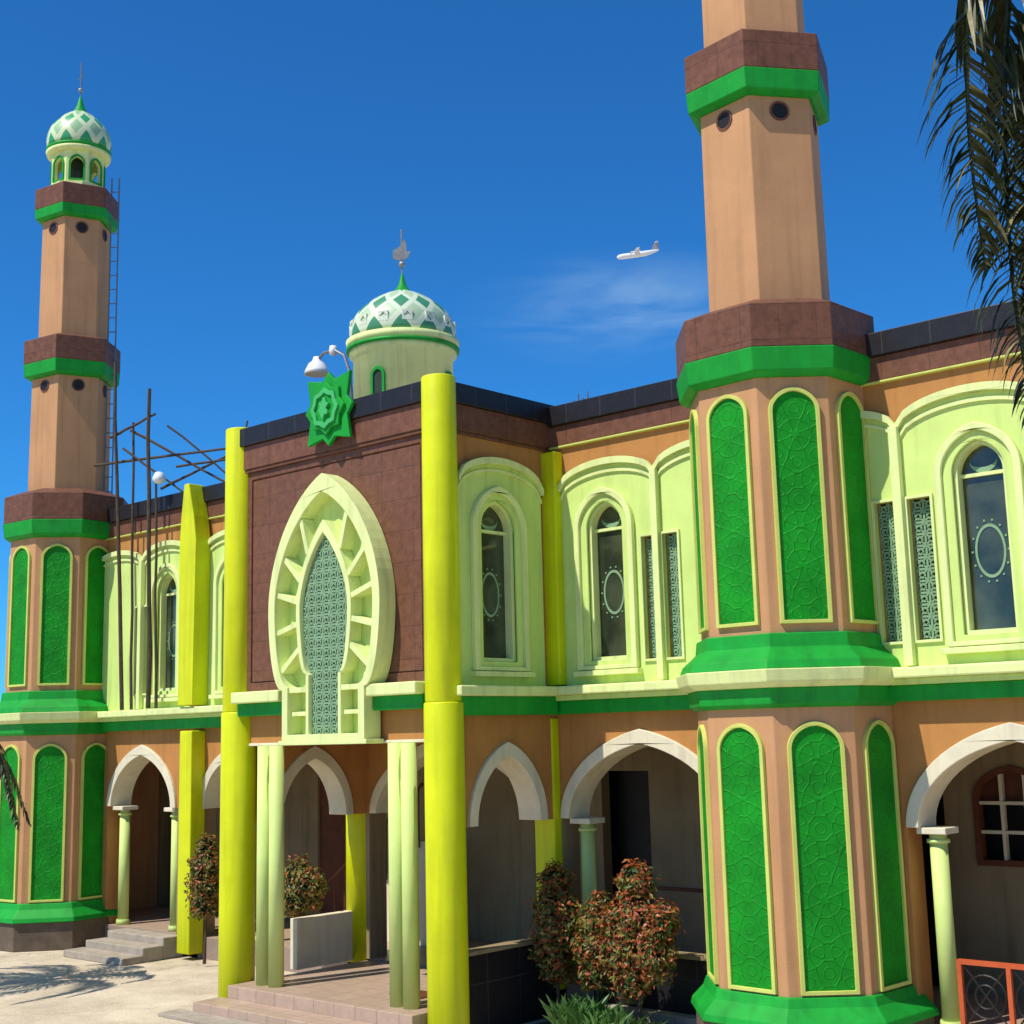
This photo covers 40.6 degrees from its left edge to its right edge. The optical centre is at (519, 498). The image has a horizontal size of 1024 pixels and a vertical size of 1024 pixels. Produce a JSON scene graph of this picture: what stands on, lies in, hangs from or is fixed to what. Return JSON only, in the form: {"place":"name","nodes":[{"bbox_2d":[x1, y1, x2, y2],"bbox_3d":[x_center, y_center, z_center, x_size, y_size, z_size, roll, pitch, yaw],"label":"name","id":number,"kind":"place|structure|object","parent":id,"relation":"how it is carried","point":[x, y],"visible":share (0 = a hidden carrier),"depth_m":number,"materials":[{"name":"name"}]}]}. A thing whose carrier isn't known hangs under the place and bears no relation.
{"place":"outdoors","nodes":[
{"label":"outdoors","id":0,"kind":"place"},
{"bbox_2d":[250,709,423,742],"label":"portico beam","id":1,"kind":"structure","parent":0,"point":[406,724],"depth_m":18.00,"materials":[{"name":"paint"}]},
{"bbox_2d":[245,429,550,473],"bbox_3d":[-1.805,-0.498,20.187,4.260,0.050,2.530,-10,-13,41],"label":"portico string course","id":2,"kind":"object","parent":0,"point":[357,446],"visible":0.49,"depth_m":18.99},
{"bbox_2d":[244,403,549,470],"bbox_3d":[-1.817,-0.696,20.214,4.300,0.350,2.550,-10,-13,41],"label":"portico brown band","id":3,"kind":"object","parent":2,"relation":"on","point":[407,419],"visible":0.47,"depth_m":18.89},
{"bbox_2d":[306,370,354,446],"bbox_3d":[-2.651,-1.239,19.135,0.981,1.043,0.150,-10,-13,41],"label":"star emblem","id":4,"kind":"object","parent":3,"relation":"attached to","point":[332,403],"visible":1,"depth_m":19.05,"materials":[{"name":"green paint"}]},
{"bbox_2d":[252,443,423,682],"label":"portico front wall","id":5,"kind":"structure","parent":3,"relation":"attached to","point":[329,464],"depth_m":19.08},
{"bbox_2d":[268,473,395,745],"bbox_3d":[-2.569,1.471,18.730,2.300,3.659,0.310,-10,-13,41],"label":"oval window ornament","id":6,"kind":"object","parent":5,"relation":"attached to","point":[331,611],"visible":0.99,"depth_m":18.61,"materials":[{"name":"green paint"}]},
{"bbox_2d":[247,434,424,691],"bbox_3d":[-2.567,0.998,19.025,4.000,3.250,0.034,-10,-13,41],"label":"brown panel border","id":7,"kind":"object","parent":5,"relation":"attached to","point":[392,677],"visible":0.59,"depth_m":19.68,"materials":[{"name":"stone"}]},
{"bbox_2d":[240,381,552,446],"bbox_3d":[-1.842,-1.004,20.247,4.400,0.270,2.600,-10,-13,41],"label":"portico black coping","id":8,"kind":"object","parent":3,"relation":"on","point":[410,394],"visible":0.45,"depth_m":18.83,"materials":[{"name":"tile"}]},
{"bbox_2d":[457,434,547,685],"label":"portico side wall","id":9,"kind":"structure","parent":3,"relation":"attached to","point":[469,448],"depth_m":18.85,"materials":[{"name":"paint"}]},
{"bbox_2d":[481,507,505,657],"bbox_3d":[-0.431,1.122,18.448,0.100,2.098,0.620,-10,-13,41],"label":"glass","id":10,"kind":"object","parent":9,"relation":"attached to","point":[494,634],"visible":0.45,"depth_m":18.46,"materials":[{"name":"glass"}]},
{"bbox_2d":[484,502,514,661],"bbox_3d":[-0.370,1.108,18.395,0.185,2.128,0.658,-10,-13,41],"label":"window frame","id":11,"kind":"object","parent":9,"relation":"in","point":[498,509],"visible":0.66,"depth_m":18.56,"materials":[{"name":"paint"}]},
{"bbox_2d":[457,464,545,685],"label":"cream wall panel","id":12,"kind":"structure","parent":9,"relation":"attached to","point":[472,488],"depth_m":18.55,"materials":[{"name":"green paint"}]},
{"bbox_2d":[470,671,534,677],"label":"sill","id":13,"kind":"structure","parent":12,"relation":"attached to","point":[502,674],"depth_m":17.97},
{"bbox_2d":[470,486,530,671],"bbox_3d":[-0.252,1.047,18.296,0.075,2.450,1.060,-10,-13,41],"label":"surround","id":14,"kind":"object","parent":13,"relation":"on","point":[483,497],"visible":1,"depth_m":18.17,"materials":[{"name":"paint"}]},
{"bbox_2d":[346,229,459,398],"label":"roof dome","id":15,"kind":"structure","parent":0,"point":[401,334],"depth_m":26.98,"materials":[{"name":"paint"}]},
{"bbox_2d":[424,702,469,1023],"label":"portico column","id":16,"kind":"structure","parent":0,"point":[446,903],"depth_m":16.82,"materials":[{"name":"paint"}]},
{"bbox_2d":[421,373,461,701],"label":"portico column","id":17,"kind":"structure","parent":16,"relation":"on","point":[442,636],"depth_m":17.51,"materials":[{"name":"paint"}]},
{"bbox_2d":[0,940,1021,1023],"bbox_3d":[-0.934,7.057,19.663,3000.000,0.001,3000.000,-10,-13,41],"label":"ground","id":18,"kind":"structure","parent":0,"point":[48,987],"depth_m":20.92,"materials":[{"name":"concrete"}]},
{"bbox_2d":[0,62,129,951],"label":"minaret","id":19,"kind":"object","parent":18,"relation":"on","point":[56,526],"visible":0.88,"depth_m":26.43,"materials":[{"name":"green paint"}]},
{"bbox_2d":[101,806,119,923],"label":"arcade pier","id":20,"kind":"structure","parent":18,"relation":"on","point":[110,855],"depth_m":25.94,"materials":[{"name":"paint"}]},
{"bbox_2d":[104,697,1023,826],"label":"arcade wall","id":21,"kind":"structure","parent":20,"relation":"on","point":[926,734],"depth_m":17.70,"materials":[{"name":"paint"}]},
{"bbox_2d":[106,745,176,807],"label":"pointed arch","id":22,"kind":"structure","parent":21,"relation":"attached to","point":[134,762],"depth_m":25.83,"materials":[{"name":"white paint"}]},
{"bbox_2d":[100,717,220,731],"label":"cornice green","id":23,"kind":"structure","parent":21,"relation":"attached to","point":[186,723],"depth_m":24.85,"materials":[{"name":"paint"}]},
{"bbox_2d":[98,712,222,721],"bbox_3d":[-5.992,3.867,24.555,8.900,0.070,0.260,-10,-13,41],"label":"cornice cream","id":24,"kind":"object","parent":23,"relation":"on","point":[179,716],"visible":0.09,"depth_m":24.73,"materials":[{"name":"beige paint"}]},
{"bbox_2d":[96,705,222,717],"bbox_3d":[-6.021,3.769,24.541,8.900,0.120,0.340,-10,-13,41],"label":"cornice cream","id":25,"kind":"object","parent":24,"relation":"on","point":[168,711],"visible":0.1,"depth_m":24.61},
{"bbox_2d":[93,362,247,709],"bbox_3d":[-6.279,0.581,25.973,3.707,6.643,1.371,-1,-10,-4],"label":"bamboo scaffold","id":26,"kind":"object","parent":25,"relation":"on","point":[158,478],"visible":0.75,"depth_m":25.82,"materials":[{"name":"brown wood"}]},
{"bbox_2d":[178,484,210,705],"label":"lime buttress","id":27,"kind":"structure","parent":25,"relation":"on","point":[194,581],"depth_m":24.38,"materials":[{"name":"yellow paint"}]},
{"bbox_2d":[177,730,205,954],"bbox_3d":[-5.662,5.908,23.926,0.360,3.740,0.298,-10,-13,41],"label":"lime pilaster","id":28,"kind":"object","parent":21,"relation":"attached to","point":[191,824],"visible":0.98,"depth_m":23.85,"materials":[{"name":"yellow paint"}]},
{"bbox_2d":[107,355,1023,706],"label":"front wall","id":29,"kind":"structure","parent":21,"relation":"on","point":[893,399],"depth_m":17.98,"materials":[{"name":"paint"}]},
{"bbox_2d":[101,545,191,710],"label":"cream wall panel","id":30,"kind":"structure","parent":29,"relation":"attached to","point":[110,678],"depth_m":26.24,"materials":[{"name":"green paint"}]},
{"bbox_2d":[106,515,224,540],"bbox_3d":[-5.914,0.465,25.324,8.900,0.030,0.360,-10,-13,41],"label":"yellow string course","id":31,"kind":"object","parent":29,"relation":"on","point":[167,527],"depth_m":25.80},
{"bbox_2d":[108,499,224,537],"bbox_3d":[-5.915,0.308,25.354,8.900,0.290,0.350,-10,-13,41],"label":"brown parapet band","id":32,"kind":"object","parent":31,"relation":"on","point":[174,516],"depth_m":25.76,"materials":[{"name":"stone"}]},
{"bbox_2d":[107,482,224,522],"bbox_3d":[-5.942,0.024,25.380,8.900,0.280,0.410,-10,-13,41],"label":"black parapet coping","id":33,"kind":"object","parent":32,"relation":"on","point":[214,492],"visible":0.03,"depth_m":25.68,"materials":[{"name":"stone"}]},
{"bbox_2d":[541,451,566,685],"bbox_3d":[0.409,0.971,19.201,0.460,3.230,0.198,-10,-13,41],"label":"lime pilaster","id":34,"kind":"object","parent":29,"relation":"attached to","point":[551,470],"visible":0.56,"depth_m":19.04,"materials":[{"name":"yellow paint"}]},
{"bbox_2d":[589,502,626,660],"bbox_3d":[1.256,1.107,18.640,0.598,2.128,0.185,-10,-13,41],"label":"sash","id":35,"kind":"object","parent":29,"relation":"attached to","point":[593,524],"visible":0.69,"depth_m":18.76,"materials":[{"name":"paint"}]},
{"bbox_2d":[597,506,626,656],"bbox_3d":[1.312,1.120,18.700,0.560,2.098,0.100,-10,-13,41],"label":"glass","id":36,"kind":"object","parent":29,"relation":"attached to","point":[613,629],"visible":0.55,"depth_m":18.68,"materials":[{"name":"glass"}]},
{"bbox_2d":[561,448,700,685],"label":"cream wall panel","id":37,"kind":"structure","parent":29,"relation":"attached to","point":[675,494],"depth_m":18.17,"materials":[{"name":"green paint"}]},
{"bbox_2d":[574,668,642,676],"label":"sill","id":38,"kind":"structure","parent":37,"relation":"attached to","point":[608,672],"depth_m":18.22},
{"bbox_2d":[573,487,639,670],"bbox_3d":[1.148,1.050,18.529,1.000,2.450,0.075,-10,-13,41],"label":"surround","id":39,"kind":"object","parent":38,"relation":"on","point":[631,555],"visible":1,"depth_m":18.45,"materials":[{"name":"paint"}]},
{"bbox_2d":[558,440,689,491],"bbox_3d":[1.770,-0.495,18.193,3.270,0.389,0.068,-10,-13,41],"label":"scallop moulding","id":40,"kind":"object","parent":37,"relation":"attached to","point":[659,460],"visible":0.7,"depth_m":18.52,"materials":[{"name":"paint"}]},
{"bbox_2d":[667,533,681,656],"bbox_3d":[2.055,1.251,17.889,0.260,1.620,0.065,-10,-13,41],"label":"ventilation lattice","id":41,"kind":"object","parent":29,"relation":"attached to","point":[674,590],"visible":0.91,"depth_m":17.90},
{"bbox_2d":[549,352,1020,450],"bbox_3d":[4.564,-1.385,16.071,10.900,0.030,0.360,-10,-13,41],"label":"yellow string course","id":42,"kind":"object","parent":29,"relation":"on","point":[864,385],"visible":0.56,"depth_m":16.19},
{"bbox_2d":[550,326,1023,447],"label":"brown parapet band","id":43,"kind":"object","parent":42,"relation":"on","point":[932,357],"visible":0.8,"depth_m":16.18,"materials":[{"name":"stone"}]},
{"bbox_2d":[547,299,1023,427],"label":"black parapet coping","id":44,"kind":"object","parent":43,"relation":"on","point":[956,326],"visible":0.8,"depth_m":16.14,"materials":[{"name":"stone"}]},
{"bbox_2d":[878,503,902,641],"bbox_3d":[4.303,0.854,15.904,0.270,1.620,0.065,-10,-13,41],"label":"ventilation lattice","id":45,"kind":"object","parent":29,"relation":"attached to","point":[888,537],"visible":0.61,"depth_m":15.91,"materials":[{"name":"metal"}]},
{"bbox_2d":[911,498,939,639],"bbox_3d":[4.618,0.798,15.625,0.300,1.620,0.065,-10,-13,41],"label":"ventilation lattice","id":46,"kind":"object","parent":29,"relation":"attached to","point":[929,615],"visible":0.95,"depth_m":15.62,"materials":[{"name":"metal"}]},
{"bbox_2d":[866,390,1023,666],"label":"cream wall panel","id":47,"kind":"structure","parent":29,"relation":"attached to","point":[922,440],"depth_m":15.60,"materials":[{"name":"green paint"}]},
{"bbox_2d":[904,493,943,642],"bbox_3d":[4.532,0.780,15.527,0.340,1.660,0.035,-10,-13,41],"label":"lattice frame","id":48,"kind":"object","parent":47,"relation":"attached to","point":[930,495],"visible":1,"depth_m":15.51,"materials":[{"name":"paint"}]},
{"bbox_2d":[860,381,1023,428],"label":"scallop moulding","id":49,"kind":"object","parent":47,"relation":"attached to","point":[911,409],"visible":0.53,"depth_m":15.58,"materials":[{"name":"paint"}]},
{"bbox_2d":[933,422,1023,646],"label":"surround","id":50,"kind":"object","parent":47,"relation":"attached to","point":[959,445],"visible":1,"depth_m":15.16,"materials":[{"name":"green paint"}]},
{"bbox_2d":[941,643,1023,654],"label":"sill","id":51,"kind":"structure","parent":47,"relation":"attached to","point":[984,649],"depth_m":14.86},
{"bbox_2d":[954,441,1017,634],"bbox_3d":[5.150,0.419,15.201,0.598,2.128,0.185,-10,-13,41],"label":"sash","id":52,"kind":"object","parent":29,"relation":"attached to","point":[961,518],"visible":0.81,"depth_m":15.28,"materials":[{"name":"paint"}]},
{"bbox_2d":[962,446,1015,629],"bbox_3d":[5.205,0.432,15.261,0.560,2.098,0.100,-10,-13,41],"label":"glass","id":53,"kind":"object","parent":29,"relation":"attached to","point":[993,599],"visible":0.69,"depth_m":15.23,"materials":[{"name":"glass"}]},
{"bbox_2d":[561,729,697,818],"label":"pointed arch","id":54,"kind":"structure","parent":21,"relation":"attached to","point":[593,768],"depth_m":18.39,"materials":[{"name":"white paint"}]},
{"bbox_2d":[555,679,1023,714],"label":"cornice green","id":55,"kind":"structure","parent":21,"relation":"attached to","point":[966,690],"depth_m":15.42,"materials":[{"name":"paint"}]},
{"bbox_2d":[556,672,1023,700],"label":"cornice cream","id":56,"kind":"object","parent":55,"relation":"on","point":[964,678],"visible":0.46,"depth_m":15.32,"materials":[{"name":"green paint"}]},
{"bbox_2d":[557,661,1023,695],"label":"cornice cream","id":57,"kind":"object","parent":56,"relation":"on","point":[962,669],"visible":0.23,"depth_m":15.22,"materials":[{"name":"paint"}]},
{"bbox_2d":[649,468,666,679],"bbox_3d":[1.795,0.963,17.938,0.100,2.750,0.092,-10,-13,41],"label":"engaged colonnette","id":58,"kind":"object","parent":57,"relation":"on","point":[657,567],"visible":1,"depth_m":17.90,"materials":[{"name":"paint"}]},
{"bbox_2d":[887,426,916,665],"bbox_3d":[4.333,0.525,15.695,0.110,2.730,0.092,-10,-13,41],"label":"engaged colonnette","id":59,"kind":"object","parent":57,"relation":"on","point":[909,649],"visible":1,"depth_m":15.65,"materials":[{"name":"paint"}]},
{"bbox_2d":[906,722,1023,827],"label":"pointed arch","id":60,"kind":"structure","parent":21,"relation":"attached to","point":[942,770],"depth_m":15.20,"materials":[{"name":"white paint"}]},
{"bbox_2d":[86,937,162,962],"bbox_3d":[-6.870,7.840,24.061,1.800,0.240,0.400,-10,-13,41],"label":"entrance step","id":61,"kind":"object","parent":18,"relation":"on","point":[147,952],"visible":0.76,"depth_m":23.73,"materials":[{"name":"concrete"}]},
{"bbox_2d":[108,928,182,959],"bbox_3d":[-6.586,7.821,24.349,1.750,0.360,0.400,-10,-13,41],"label":"entrance step","id":62,"kind":"object","parent":18,"relation":"on","point":[168,941],"visible":0.61,"depth_m":24.00,"materials":[{"name":"concrete"}]},
{"bbox_2d":[124,761,171,908],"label":"side wall","id":63,"kind":"structure","parent":18,"relation":"on","point":[143,852],"depth_m":28.37,"materials":[{"name":"beige paint"}]},
{"bbox_2d":[609,771,1023,986],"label":"interior dark back","id":64,"kind":"object","parent":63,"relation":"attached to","point":[630,816],"visible":0.03,"depth_m":20.93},
{"bbox_2d":[183,830,219,963],"bbox_3d":[-5.200,6.584,22.921,0.761,2.148,0.817,-10,-13,41],"label":"topiary shrub","id":65,"kind":"object","parent":18,"relation":"on","point":[204,876],"visible":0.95,"depth_m":22.83,"materials":[{"name":"green plant"}]},
{"bbox_2d":[193,997,371,1023],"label":"portico step","id":66,"kind":"object","parent":18,"relation":"on","point":[243,1010],"visible":0.85,"depth_m":18.01,"materials":[{"name":"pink tile"}]},
{"bbox_2d":[284,853,329,917],"bbox_3d":[-3.336,6.273,21.215,1.096,1.593,0.789,-10,-13,41],"label":"topiary shrub","id":67,"kind":"object","parent":18,"relation":"on","point":[304,891],"visible":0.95,"depth_m":21.09,"materials":[{"name":"green plant"}]},
{"bbox_2d":[228,960,427,1023],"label":"portico floor","id":68,"kind":"structure","parent":18,"relation":"on","point":[358,991],"depth_m":18.40,"materials":[{"name":"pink tile"}]},
{"bbox_2d":[218,712,255,997],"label":"portico column","id":69,"kind":"structure","parent":68,"relation":"on","point":[236,940],"depth_m":19.58,"materials":[{"name":"paint"}]},
{"bbox_2d":[222,427,247,711],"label":"portico column","id":70,"kind":"structure","parent":69,"relation":"on","point":[235,592],"depth_m":20.25,"materials":[{"name":"paint"}]},
{"bbox_2d":[256,746,268,985],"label":"slender column","id":71,"kind":"structure","parent":68,"relation":"on","point":[262,892],"depth_m":19.22,"materials":[{"name":"paint"}]},
{"bbox_2d":[268,746,283,987],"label":"slender column","id":72,"kind":"structure","parent":68,"relation":"on","point":[276,886],"depth_m":19.05,"materials":[{"name":"paint"}]},
{"bbox_2d":[290,910,352,969],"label":"white low wall","id":73,"kind":"structure","parent":68,"relation":"on","point":[317,940],"depth_m":20.54,"materials":[{"name":"paint"}]},
{"bbox_2d":[388,743,402,1007],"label":"slender column","id":74,"kind":"structure","parent":68,"relation":"on","point":[395,881],"depth_m":17.45,"materials":[{"name":"paint"}]},
{"bbox_2d":[400,742,420,1009],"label":"slender column","id":75,"kind":"structure","parent":68,"relation":"on","point":[410,906],"depth_m":17.30,"materials":[{"name":"paint"}]},
{"bbox_2d":[348,813,386,963],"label":"arcade pier","id":76,"kind":"structure","parent":18,"relation":"on","point":[376,904],"depth_m":21.16,"materials":[{"name":"paint"}]},
{"bbox_2d":[256,744,366,820],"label":"arcade wall","id":77,"kind":"structure","parent":76,"relation":"on","point":[351,760],"depth_m":21.13,"materials":[{"name":"paint"}]},
{"bbox_2d":[284,746,353,814],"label":"pointed arch","id":78,"kind":"structure","parent":77,"relation":"attached to","point":[324,765],"depth_m":20.90,"materials":[{"name":"white paint"}]},
{"bbox_2d":[469,943,556,1023],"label":"black tiled parapet","id":79,"kind":"structure","parent":18,"relation":"on","point":[507,986],"depth_m":17.50,"materials":[{"name":"tile"}]},
{"bbox_2d":[537,1021,551,1023],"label":"planting bed","id":80,"kind":"object","parent":18,"relation":"on","point":[547,1022],"visible":0.11,"depth_m":17.34,"materials":[{"name":"soil"}]},
{"bbox_2d":[525,858,582,1003],"bbox_3d":[0.486,5.627,17.717,0.770,1.995,0.844,-10,-13,41],"label":"topiary shrub","id":81,"kind":"object","parent":80,"relation":"on","point":[555,916],"visible":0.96,"depth_m":17.61,"materials":[{"name":"green plant"}]},
{"bbox_2d":[539,991,623,1023],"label":"green plant","id":82,"kind":"object","parent":80,"relation":"on","point":[564,1012],"visible":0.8,"depth_m":16.75,"materials":[{"name":"green plant"}]},
{"bbox_2d":[570,888,614,1003],"bbox_3d":[0.956,5.673,17.124,0.636,1.679,0.616,-10,-13,41],"label":"topiary shrub","id":83,"kind":"object","parent":80,"relation":"on","point":[589,972],"visible":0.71,"depth_m":17.02,"materials":[{"name":"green plant"}]},
{"bbox_2d":[593,858,685,1019],"bbox_3d":[1.428,5.372,16.573,1.104,2.063,0.831,-10,-13,41],"label":"topiary shrub","id":84,"kind":"object","parent":80,"relation":"on","point":[639,935],"visible":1,"depth_m":16.45,"materials":[{"name":"red plant"}]},
{"bbox_2d":[535,718,565,989],"bbox_3d":[0.401,4.754,18.679,0.360,3.540,0.158,-10,-13,41],"label":"lime pilaster","id":85,"kind":"object","parent":18,"relation":"on","point":[548,838],"visible":0.43,"depth_m":18.66,"materials":[{"name":"yellow paint"}]},
{"bbox_2d":[105,906,1023,1023],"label":"verandah floor","id":86,"kind":"structure","parent":18,"relation":"on","point":[155,918],"depth_m":22.07,"materials":[{"name":"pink tile"}]},
{"bbox_2d":[116,810,131,924],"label":"round column","id":87,"kind":"structure","parent":86,"relation":"on","point":[123,918],"depth_m":25.67,"materials":[{"name":"paint"}]},
{"bbox_2d":[346,813,366,961],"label":"lime pilaster","id":88,"kind":"structure","parent":86,"relation":"on","point":[355,865],"depth_m":21.13,"materials":[{"name":"yellow paint"}]},
{"bbox_2d":[578,824,596,984],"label":"round column","id":89,"kind":"structure","parent":86,"relation":"on","point":[588,863],"depth_m":18.45,"materials":[{"name":"paint"}]},
{"bbox_2d":[157,742,1023,999],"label":"verandah back wall","id":90,"kind":"structure","parent":86,"relation":"on","point":[988,908],"depth_m":20.29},
{"bbox_2d":[320,779,345,913],"bbox_3d":[-3.165,6.251,24.917,1.200,2.730,0.070,-10,-13,41],"label":"timber screen","id":91,"kind":"object","parent":90,"relation":"attached to","point":[332,843],"visible":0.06,"depth_m":25.02,"materials":[{"name":"brown wood"}]},
{"bbox_2d":[972,766,1023,866],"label":"window frame","id":92,"kind":"object","parent":90,"relation":"attached to","point":[978,811],"visible":1,"depth_m":17.04,"materials":[{"name":"wood"}]},
{"bbox_2d":[927,834,960,1023],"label":"round column","id":93,"kind":"structure","parent":86,"relation":"on","point":[944,926],"depth_m":15.09,"materials":[{"name":"paint"}]},
{"bbox_2d":[956,958,1023,1023],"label":"ornamental railing","id":94,"kind":"object","parent":86,"relation":"on","point":[1011,998],"visible":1,"depth_m":14.53,"materials":[{"name":"metal"}]},
{"bbox_2d":[560,818,581,999],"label":"arcade pier","id":95,"kind":"structure","parent":18,"relation":"on","point":[570,848],"depth_m":18.73,"materials":[{"name":"paint"}]},
{"bbox_2d":[464,715,557,826],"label":"arcade wall","id":96,"kind":"structure","parent":95,"relation":"on","point":[486,736],"depth_m":18.18,"materials":[{"name":"paint"}]},
{"bbox_2d":[468,742,547,826],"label":"pointed arch","id":97,"kind":"structure","parent":96,"relation":"attached to","point":[514,762],"depth_m":18.31,"materials":[{"name":"white paint"}]},
{"bbox_2d":[459,696,557,715],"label":"green portico cornice","id":98,"kind":"structure","parent":96,"relation":"on","point":[507,705],"depth_m":17.95,"materials":[{"name":"paint"}]},
{"bbox_2d":[456,685,557,695],"bbox_3d":[-0.211,2.499,17.949,0.320,0.130,1.858,-10,-13,41],"label":"portico cornice cream","id":99,"kind":"object","parent":98,"relation":"on","point":[479,690],"visible":0.74,"depth_m":17.75,"materials":[{"name":"paint"}]},
{"bbox_2d":[560,997,696,1023],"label":"verandah step","id":100,"kind":"object","parent":18,"relation":"on","point":[672,1017],"visible":0.31,"depth_m":17.04,"materials":[{"name":"tile"}]},
{"bbox_2d":[594,958,706,1014],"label":"black tiled low wall","id":101,"kind":"structure","parent":100,"relation":"on","point":[681,990],"depth_m":17.11,"materials":[{"name":"tile"}]},
{"bbox_2d":[676,0,938,1023],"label":"minaret","id":102,"kind":"object","parent":18,"relation":"on","point":[784,680],"visible":0.96,"depth_m":15.59,"materials":[{"name":"green paint"}]},
{"bbox_2d":[901,827,934,1020],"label":"arcade pier","id":103,"kind":"structure","parent":18,"relation":"on","point":[918,930],"depth_m":15.34,"materials":[{"name":"paint"}]},
{"bbox_2d":[916,0,1023,430],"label":"coconut palm","id":104,"kind":"object","parent":18,"relation":"on","point":[1003,69],"visible":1,"depth_m":7.17,"materials":[{"name":"green plant"}]},
{"bbox_2d":[0,0,1023,701],"label":"sky","id":105,"kind":"structure","parent":0,"point":[271,159],"materials":[{"name":"blue"}]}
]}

